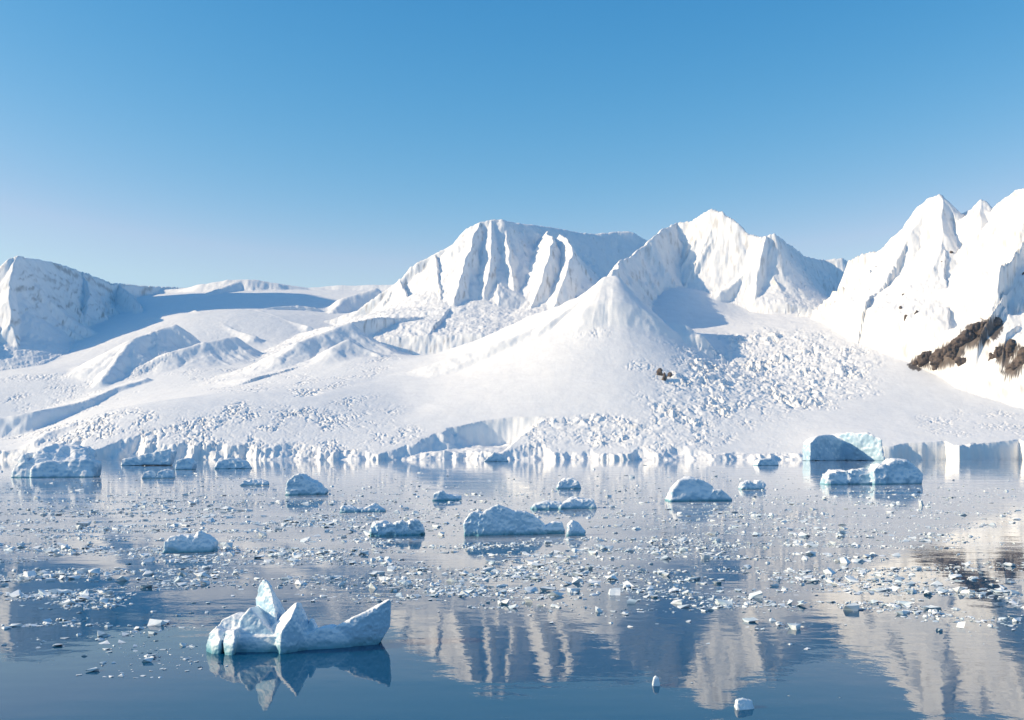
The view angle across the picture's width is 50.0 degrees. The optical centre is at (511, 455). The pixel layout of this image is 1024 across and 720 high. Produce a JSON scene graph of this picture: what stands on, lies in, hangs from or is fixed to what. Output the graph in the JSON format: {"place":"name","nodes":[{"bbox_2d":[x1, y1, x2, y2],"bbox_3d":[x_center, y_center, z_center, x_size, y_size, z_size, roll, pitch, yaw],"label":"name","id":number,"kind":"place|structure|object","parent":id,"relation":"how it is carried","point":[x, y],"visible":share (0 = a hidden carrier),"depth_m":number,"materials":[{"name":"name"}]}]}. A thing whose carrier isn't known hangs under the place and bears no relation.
{"place":"outdoors","nodes":[
{"label":"outdoors","id":0,"kind":"place"},
{"bbox_2d":[0,256,187,369],"bbox_3d":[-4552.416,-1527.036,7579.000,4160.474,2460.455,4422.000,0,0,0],"label":"mountain","id":1,"kind":"structure","parent":0,"point":[50,310],"depth_m":6574.03,"materials":[{"name":"snow"}]},
{"bbox_2d":[154,279,391,317],"bbox_3d":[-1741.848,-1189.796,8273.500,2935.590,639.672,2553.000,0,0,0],"label":"mountain","id":2,"kind":"structure","parent":0,"point":[357,301],"depth_m":8866.68,"materials":[{"name":"snow"}]},
{"bbox_2d":[253,219,646,359],"bbox_3d":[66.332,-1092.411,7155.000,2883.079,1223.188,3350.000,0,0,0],"label":"mountain","id":3,"kind":"structure","parent":0,"point":[477,281],"depth_m":6489.96,"materials":[{"name":"snow"}]},
{"bbox_2d":[0,460,1023,719],"bbox_3d":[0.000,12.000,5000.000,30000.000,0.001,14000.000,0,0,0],"label":"water","id":4,"kind":"structure","parent":0,"point":[440,658],"depth_m":89.30,"materials":[{"name":"blue liquid"}]},
{"bbox_2d":[9,590,20,596],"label":"ice chunk","id":5,"kind":"object","parent":4,"relation":"on","point":[16,593],"visible":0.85,"depth_m":93.78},
{"bbox_2d":[9,623,22,626],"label":"ice chunk","id":6,"kind":"object","parent":4,"relation":"on","point":[16,625],"visible":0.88,"depth_m":77.27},
{"bbox_2d":[24,571,36,576],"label":"ice chunk","id":7,"kind":"object","parent":4,"relation":"on","point":[28,573],"visible":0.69,"depth_m":109.30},
{"bbox_2d":[38,589,50,594],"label":"ice chunk","id":8,"kind":"object","parent":4,"relation":"on","point":[41,592],"visible":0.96,"depth_m":94.78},
{"bbox_2d":[43,549,57,552],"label":"ice chunk","id":9,"kind":"object","parent":4,"relation":"on","point":[50,550],"visible":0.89,"depth_m":136.33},
{"bbox_2d":[48,589,58,593],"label":"ice chunk","id":10,"kind":"object","parent":4,"relation":"on","point":[53,591],"visible":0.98,"depth_m":95.02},
{"bbox_2d":[11,443,101,476],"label":"iceberg","id":11,"kind":"object","parent":4,"relation":"on","point":[59,460],"visible":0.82,"depth_m":623.46,"materials":[{"name":"ice"}]},
{"bbox_2d":[55,570,64,574],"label":"ice chunk","id":12,"kind":"object","parent":4,"relation":"on","point":[61,572],"visible":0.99,"depth_m":109.91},
{"bbox_2d":[58,589,69,593],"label":"ice chunk","id":13,"kind":"object","parent":4,"relation":"on","point":[64,591],"visible":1,"depth_m":95.53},
{"bbox_2d":[61,544,69,548],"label":"ice chunk","id":14,"kind":"object","parent":4,"relation":"on","point":[64,546],"visible":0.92,"depth_m":141.41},
{"bbox_2d":[59,599,76,604],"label":"ice chunk","id":15,"kind":"object","parent":4,"relation":"on","point":[69,602],"visible":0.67,"depth_m":88.43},
{"bbox_2d":[67,575,80,578],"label":"ice chunk","id":16,"kind":"object","parent":4,"relation":"on","point":[74,577],"visible":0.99,"depth_m":107.15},
{"bbox_2d":[75,568,87,572],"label":"ice chunk","id":17,"kind":"object","parent":4,"relation":"on","point":[83,570],"visible":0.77,"depth_m":112.50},
{"bbox_2d":[77,595,89,598],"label":"ice chunk","id":18,"kind":"object","parent":4,"relation":"on","point":[82,596],"visible":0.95,"depth_m":92.08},
{"bbox_2d":[76,521,91,525],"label":"ice chunk","id":19,"kind":"object","parent":4,"relation":"on","point":[86,523],"visible":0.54,"depth_m":186.75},
{"bbox_2d":[80,589,88,595],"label":"ice chunk","id":20,"kind":"object","parent":4,"relation":"on","point":[85,593],"visible":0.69,"depth_m":94.39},
{"bbox_2d":[86,667,99,670],"bbox_3d":[-23.345,11.926,61.185,0.424,0.233,0.723,0,0,34],"label":"ice chunk","id":21,"kind":"object","parent":4,"relation":"on","point":[94,669],"visible":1,"depth_m":61.10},
{"bbox_2d":[88,568,99,573],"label":"ice chunk","id":22,"kind":"object","parent":4,"relation":"on","point":[95,571],"visible":1,"depth_m":111.61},
{"bbox_2d":[97,630,108,636],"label":"ice chunk","id":23,"kind":"object","parent":4,"relation":"on","point":[100,633],"visible":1,"depth_m":72.95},
{"bbox_2d":[99,598,108,603],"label":"ice chunk","id":24,"kind":"object","parent":4,"relation":"on","point":[103,600],"visible":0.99,"depth_m":89.46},
{"bbox_2d":[104,590,112,594],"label":"ice chunk","id":25,"kind":"object","parent":4,"relation":"on","point":[108,592],"visible":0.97,"depth_m":94.97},
{"bbox_2d":[115,576,129,580],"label":"ice chunk","id":26,"kind":"object","parent":4,"relation":"on","point":[122,578],"visible":1,"depth_m":105.45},
{"bbox_2d":[142,657,153,661],"bbox_3d":[-21.299,11.910,64.074,0.657,0.270,0.597,0,7,35],"label":"ice chunk","id":27,"kind":"object","parent":4,"relation":"on","point":[148,659],"visible":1,"depth_m":63.94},
{"bbox_2d":[120,449,176,465],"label":"iceberg","id":28,"kind":"object","parent":4,"relation":"on","point":[165,457],"visible":0.9,"depth_m":1389.89,"materials":[{"name":"ice"}]},
{"bbox_2d":[143,570,153,575],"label":"ice chunk","id":29,"kind":"object","parent":4,"relation":"on","point":[146,572],"visible":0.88,"depth_m":110.57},
{"bbox_2d":[143,557,154,561],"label":"ice chunk","id":30,"kind":"object","parent":4,"relation":"on","point":[151,559],"visible":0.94,"depth_m":124.70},
{"bbox_2d":[147,619,167,625],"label":"ice chunk","id":31,"kind":"object","parent":4,"relation":"on","point":[153,622],"visible":0.99,"depth_m":77.72,"materials":[{"name":"ice"}]},
{"bbox_2d":[142,469,174,477],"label":"iceberg","id":32,"kind":"object","parent":4,"relation":"on","point":[167,473],"visible":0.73,"depth_m":592.09,"materials":[{"name":"ice"}]},
{"bbox_2d":[174,576,181,582],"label":"ice chunk","id":33,"kind":"object","parent":4,"relation":"on","point":[178,579],"visible":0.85,"depth_m":103.92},
{"bbox_2d":[175,458,196,469],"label":"iceberg","id":34,"kind":"object","parent":4,"relation":"on","point":[186,464],"visible":0.93,"depth_m":973.63,"materials":[{"name":"ice"}]},
{"bbox_2d":[163,530,217,552],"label":"iceberg","id":35,"kind":"object","parent":4,"relation":"on","point":[201,541],"visible":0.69,"depth_m":136.43,"materials":[{"name":"ice"}]},
{"bbox_2d":[190,579,200,584],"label":"ice chunk","id":36,"kind":"object","parent":4,"relation":"on","point":[194,582],"visible":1,"depth_m":102.04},
{"bbox_2d":[195,573,209,576],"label":"ice chunk","id":37,"kind":"object","parent":4,"relation":"on","point":[201,574],"visible":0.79,"depth_m":109.19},
{"bbox_2d":[220,505,233,509],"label":"ice chunk","id":38,"kind":"object","parent":4,"relation":"on","point":[226,507],"visible":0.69,"depth_m":245.83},
{"bbox_2d":[222,542,232,547],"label":"ice chunk","id":39,"kind":"object","parent":4,"relation":"on","point":[228,544],"visible":0.64,"depth_m":143.53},
{"bbox_2d":[214,457,251,468],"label":"iceberg","id":40,"kind":"object","parent":4,"relation":"on","point":[234,463],"visible":0.86,"depth_m":1038.79,"materials":[{"name":"ice"}]},
{"bbox_2d":[240,479,268,485],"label":"iceberg","id":41,"kind":"object","parent":4,"relation":"on","point":[248,482],"visible":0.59,"depth_m":447.95,"materials":[{"name":"ice"}]},
{"bbox_2d":[259,531,266,535],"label":"ice chunk","id":42,"kind":"object","parent":4,"relation":"on","point":[261,533],"visible":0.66,"depth_m":164.82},
{"bbox_2d":[206,580,390,654],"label":"iceberg","id":43,"kind":"object","parent":4,"relation":"on","point":[267,623],"visible":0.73,"depth_m":68.14,"materials":[{"name":"ice"}]},
{"bbox_2d":[300,537,309,541],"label":"ice chunk","id":44,"kind":"object","parent":4,"relation":"on","point":[304,539],"visible":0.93,"depth_m":153.86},
{"bbox_2d":[285,473,327,494],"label":"iceberg","id":45,"kind":"object","parent":4,"relation":"on","point":[301,484],"visible":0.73,"depth_m":339.18,"materials":[{"name":"ice"}]},
{"bbox_2d":[327,575,342,577],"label":"ice chunk","id":46,"kind":"object","parent":4,"relation":"on","point":[335,576],"visible":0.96,"depth_m":108.22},
{"bbox_2d":[339,502,385,512],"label":"iceberg","id":47,"kind":"object","parent":4,"relation":"on","point":[373,507],"visible":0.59,"depth_m":233.90,"materials":[{"name":"ice"}]},
{"bbox_2d":[378,576,390,580],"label":"ice chunk","id":48,"kind":"object","parent":4,"relation":"on","point":[384,578],"visible":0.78,"depth_m":105.74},
{"bbox_2d":[387,565,396,570],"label":"ice chunk","id":49,"kind":"object","parent":4,"relation":"on","point":[391,568],"visible":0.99,"depth_m":114.98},
{"bbox_2d":[369,518,424,535],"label":"iceberg","id":50,"kind":"object","parent":4,"relation":"on","point":[412,526],"visible":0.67,"depth_m":166.56,"materials":[{"name":"ice"}]},
{"bbox_2d":[403,580,411,584],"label":"ice chunk","id":51,"kind":"object","parent":4,"relation":"on","point":[406,582],"visible":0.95,"depth_m":102.30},
{"bbox_2d":[432,490,461,500],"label":"iceberg","id":52,"kind":"object","parent":4,"relation":"on","point":[441,495],"visible":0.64,"depth_m":295.71,"materials":[{"name":"ice"}]},
{"bbox_2d":[471,582,485,586],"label":"ice chunk","id":53,"kind":"object","parent":4,"relation":"on","point":[475,584],"visible":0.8,"depth_m":100.64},
{"bbox_2d":[484,452,508,461],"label":"iceberg","id":54,"kind":"object","parent":4,"relation":"on","point":[494,457],"visible":0.96,"depth_m":2362.32,"materials":[{"name":"ice"}]},
{"bbox_2d":[497,599,508,604],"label":"ice chunk","id":55,"kind":"object","parent":4,"relation":"on","point":[505,602],"visible":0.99,"depth_m":88.56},
{"bbox_2d":[0,463,1023,697],"bbox_3d":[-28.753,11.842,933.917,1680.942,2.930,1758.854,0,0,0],"label":"brash ice","id":56,"kind":"structure","parent":4,"relation":"on","point":[854,545],"depth_m":131.99,"materials":[{"name":"ice"}]},
{"bbox_2d":[463,504,564,535],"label":"iceberg","id":57,"kind":"object","parent":4,"relation":"on","point":[497,519],"visible":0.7,"depth_m":167.02,"materials":[{"name":"ice"}]},
{"bbox_2d":[523,597,532,602],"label":"ice chunk","id":58,"kind":"object","parent":4,"relation":"on","point":[527,599],"visible":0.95,"depth_m":89.93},
{"bbox_2d":[524,587,537,591],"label":"ice chunk","id":59,"kind":"object","parent":4,"relation":"on","point":[527,589],"visible":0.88,"depth_m":97.63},
{"bbox_2d":[532,562,544,566],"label":"ice chunk","id":60,"kind":"object","parent":4,"relation":"on","point":[536,564],"visible":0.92,"depth_m":118.62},
{"bbox_2d":[540,586,554,590],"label":"ice chunk","id":61,"kind":"object","parent":4,"relation":"on","point":[544,588],"visible":1,"depth_m":97.63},
{"bbox_2d":[547,591,564,595],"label":"ice chunk","id":62,"kind":"object","parent":4,"relation":"on","point":[553,593],"visible":1,"depth_m":94.11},
{"bbox_2d":[530,496,596,508],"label":"iceberg","id":63,"kind":"object","parent":4,"relation":"on","point":[572,502],"visible":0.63,"depth_m":249.54,"materials":[{"name":"ice"}]},
{"bbox_2d":[556,477,580,488],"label":"iceberg","id":64,"kind":"object","parent":4,"relation":"on","point":[568,483],"visible":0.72,"depth_m":403.86,"materials":[{"name":"ice"}]},
{"bbox_2d":[567,587,580,591],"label":"ice chunk","id":65,"kind":"object","parent":4,"relation":"on","point":[573,589],"visible":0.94,"depth_m":96.89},
{"bbox_2d":[566,520,585,535],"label":"iceberg","id":66,"kind":"object","parent":4,"relation":"on","point":[574,528],"visible":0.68,"depth_m":165.24,"materials":[{"name":"ice"}]},
{"bbox_2d":[572,578,582,582],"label":"ice chunk","id":67,"kind":"object","parent":4,"relation":"on","point":[578,580],"visible":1,"depth_m":103.48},
{"bbox_2d":[587,580,600,583],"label":"ice chunk","id":68,"kind":"object","parent":4,"relation":"on","point":[593,582],"visible":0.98,"depth_m":102.59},
{"bbox_2d":[599,545,612,548],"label":"ice chunk","id":69,"kind":"object","parent":4,"relation":"on","point":[605,547],"visible":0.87,"depth_m":141.12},
{"bbox_2d":[605,575,617,579],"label":"ice chunk","id":70,"kind":"object","parent":4,"relation":"on","point":[611,577],"visible":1,"depth_m":106.18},
{"bbox_2d":[609,588,619,594],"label":"ice chunk","id":71,"kind":"object","parent":4,"relation":"on","point":[614,591],"visible":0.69,"depth_m":94.90,"materials":[{"name":"ice"}]},
{"bbox_2d":[622,581,634,586],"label":"ice chunk","id":72,"kind":"object","parent":4,"relation":"on","point":[629,583],"visible":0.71,"depth_m":100.41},
{"bbox_2d":[627,599,637,603],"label":"ice chunk","id":73,"kind":"object","parent":4,"relation":"on","point":[631,601],"visible":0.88,"depth_m":89.24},
{"bbox_2d":[652,675,659,685],"bbox_3d":[7.533,12.163,57.472,0.416,1.285,0.615,0,0,0],"label":"ice chunk","id":74,"kind":"object","parent":4,"relation":"on","point":[655,682],"visible":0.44,"depth_m":57.28,"materials":[{"name":"ice"}]},
{"bbox_2d":[671,599,682,604],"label":"ice chunk","id":75,"kind":"object","parent":4,"relation":"on","point":[679,601],"visible":1,"depth_m":88.94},
{"bbox_2d":[677,604,691,607],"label":"ice chunk","id":76,"kind":"object","parent":4,"relation":"on","point":[683,606],"visible":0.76,"depth_m":86.91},
{"bbox_2d":[688,577,700,579],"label":"ice chunk","id":77,"kind":"object","parent":4,"relation":"on","point":[693,578],"visible":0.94,"depth_m":106.13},
{"bbox_2d":[665,476,731,501],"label":"iceberg","id":78,"kind":"object","parent":4,"relation":"on","point":[687,488],"visible":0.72,"depth_m":292.53,"materials":[{"name":"ice"}]},
{"bbox_2d":[701,554,709,558],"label":"ice chunk","id":79,"kind":"object","parent":4,"relation":"on","point":[705,556],"visible":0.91,"depth_m":128.38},
{"bbox_2d":[715,599,732,604],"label":"ice chunk","id":80,"kind":"object","parent":4,"relation":"on","point":[724,602],"visible":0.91,"depth_m":88.33,"materials":[{"name":"ice"}]},
{"bbox_2d":[734,698,753,709],"bbox_3d":[11.006,12.192,52.272,1.076,1.292,0.767,0,0,-18],"label":"ice chunk","id":81,"kind":"object","parent":4,"relation":"on","point":[743,704],"visible":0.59,"depth_m":52.05,"materials":[{"name":"ice"}]},
{"bbox_2d":[742,617,758,621],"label":"ice chunk","id":82,"kind":"object","parent":4,"relation":"on","point":[752,619],"visible":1,"depth_m":79.38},
{"bbox_2d":[738,479,765,489],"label":"iceberg","id":83,"kind":"object","parent":4,"relation":"on","point":[750,485],"visible":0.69,"depth_m":394.46,"materials":[{"name":"ice"}]},
{"bbox_2d":[749,590,762,597],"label":"ice chunk","id":84,"kind":"object","parent":4,"relation":"on","point":[758,594],"visible":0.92,"depth_m":92.75,"materials":[{"name":"ice"}]},
{"bbox_2d":[753,458,778,465],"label":"iceberg","id":85,"kind":"object","parent":4,"relation":"on","point":[765,462],"visible":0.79,"depth_m":1377.32,"materials":[{"name":"ice"}]},
{"bbox_2d":[787,623,800,629],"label":"ice chunk","id":86,"kind":"object","parent":4,"relation":"on","point":[794,626],"visible":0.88,"depth_m":75.91,"materials":[{"name":"ice"}]},
{"bbox_2d":[804,551,816,554],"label":"ice chunk","id":87,"kind":"object","parent":4,"relation":"on","point":[811,552],"visible":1,"depth_m":133.70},
{"bbox_2d":[823,568,835,573],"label":"ice chunk","id":88,"kind":"object","parent":4,"relation":"on","point":[829,571],"visible":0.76,"depth_m":112.35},
{"bbox_2d":[802,432,884,460],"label":"iceberg","id":89,"kind":"object","parent":4,"relation":"on","point":[853,446],"visible":0.94,"depth_m":2833.47,"materials":[{"name":"ice"}]},
{"bbox_2d":[840,557,850,562],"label":"ice chunk","id":90,"kind":"object","parent":4,"relation":"on","point":[844,560],"visible":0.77,"depth_m":123.39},
{"bbox_2d":[843,603,858,610],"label":"ice chunk","id":91,"kind":"object","parent":4,"relation":"on","point":[853,607],"visible":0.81,"depth_m":85.03,"materials":[{"name":"ice"}]},
{"bbox_2d":[844,576,858,581],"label":"ice chunk","id":92,"kind":"object","parent":4,"relation":"on","point":[850,578],"visible":0.99,"depth_m":105.12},
{"bbox_2d":[851,559,864,561],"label":"ice chunk","id":93,"kind":"object","parent":4,"relation":"on","point":[857,560],"visible":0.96,"depth_m":124.45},
{"bbox_2d":[820,458,922,484],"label":"iceberg","id":94,"kind":"object","parent":4,"relation":"on","point":[895,471],"visible":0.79,"depth_m":468.48,"materials":[{"name":"ice"}]},
{"bbox_2d":[871,588,891,590],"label":"ice chunk","id":95,"kind":"object","parent":4,"relation":"on","point":[881,589],"visible":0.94,"depth_m":97.76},
{"bbox_2d":[890,585,899,590],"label":"ice chunk","id":96,"kind":"object","parent":4,"relation":"on","point":[894,588],"visible":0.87,"depth_m":97.80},
{"bbox_2d":[895,610,909,614],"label":"ice chunk","id":97,"kind":"object","parent":4,"relation":"on","point":[902,612],"visible":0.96,"depth_m":83.18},
{"bbox_2d":[899,601,912,605],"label":"ice chunk","id":98,"kind":"object","parent":4,"relation":"on","point":[905,603],"visible":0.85,"depth_m":88.14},
{"bbox_2d":[924,590,932,594],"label":"ice chunk","id":99,"kind":"object","parent":4,"relation":"on","point":[926,592],"visible":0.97,"depth_m":94.66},
{"bbox_2d":[926,605,941,609],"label":"ice chunk","id":100,"kind":"object","parent":4,"relation":"on","point":[934,607],"visible":0.69,"depth_m":85.50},
{"bbox_2d":[931,609,940,614],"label":"ice chunk","id":101,"kind":"object","parent":4,"relation":"on","point":[934,611],"visible":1,"depth_m":83.02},
{"bbox_2d":[930,581,942,584],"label":"ice chunk","id":102,"kind":"object","parent":4,"relation":"on","point":[936,583],"visible":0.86,"depth_m":102.03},
{"bbox_2d":[938,589,947,593],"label":"ice chunk","id":103,"kind":"object","parent":4,"relation":"on","point":[942,591],"visible":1,"depth_m":95.97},
{"bbox_2d":[950,574,961,578],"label":"ice chunk","id":104,"kind":"object","parent":4,"relation":"on","point":[952,576],"visible":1,"depth_m":107.38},
{"bbox_2d":[952,587,964,592],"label":"ice chunk","id":105,"kind":"object","parent":4,"relation":"on","point":[958,589],"visible":0.81,"depth_m":96.36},
{"bbox_2d":[956,621,965,627],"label":"ice chunk","id":106,"kind":"object","parent":4,"relation":"on","point":[961,624],"visible":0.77,"depth_m":76.86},
{"bbox_2d":[960,589,974,593],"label":"ice chunk","id":107,"kind":"object","parent":4,"relation":"on","point":[969,591],"visible":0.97,"depth_m":95.77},
{"bbox_2d":[992,590,1009,592],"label":"ice chunk","id":108,"kind":"object","parent":4,"relation":"on","point":[1000,591],"visible":0.91,"depth_m":96.29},
{"bbox_2d":[0,276,1023,459],"bbox_3d":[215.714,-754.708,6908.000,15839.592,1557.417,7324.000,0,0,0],"label":"glacier","id":109,"kind":"object","parent":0,"point":[577,378],"visible":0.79,"depth_m":4111.95,"materials":[{"name":"snow"}]},
{"bbox_2d":[656,368,671,380],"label":"rock outcrop","id":110,"kind":"object","parent":109,"relation":"on","point":[660,373],"visible":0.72,"depth_m":4039.36,"materials":[{"name":"stone"}]},
{"bbox_2d":[0,0,1023,287],"label":"sky","id":111,"kind":"structure","parent":0,"point":[161,143],"materials":[{"name":"blue"}]},
{"bbox_2d":[608,209,847,312],"bbox_3d":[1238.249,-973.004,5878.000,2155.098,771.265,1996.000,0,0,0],"label":"mountain","id":112,"kind":"structure","parent":0,"point":[721,254],"depth_m":5753.41,"materials":[{"name":"snow"}]},
{"bbox_2d":[806,188,1023,405],"bbox_3d":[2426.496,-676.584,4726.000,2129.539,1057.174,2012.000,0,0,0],"label":"mountain","id":113,"kind":"structure","parent":0,"point":[976,275],"depth_m":4568.22,"materials":[{"name":"snow"}]},
{"bbox_2d":[912,317,1003,369],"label":"rock outcrop","id":114,"kind":"object","parent":113,"relation":"on","point":[950,349],"visible":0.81,"depth_m":4138.23,"materials":[{"name":"stone"}]},
{"bbox_2d":[988,339,1023,370],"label":"rock outcrop","id":115,"kind":"object","parent":113,"relation":"on","point":[1008,349],"visible":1,"depth_m":3979.34,"materials":[{"name":"stone"}]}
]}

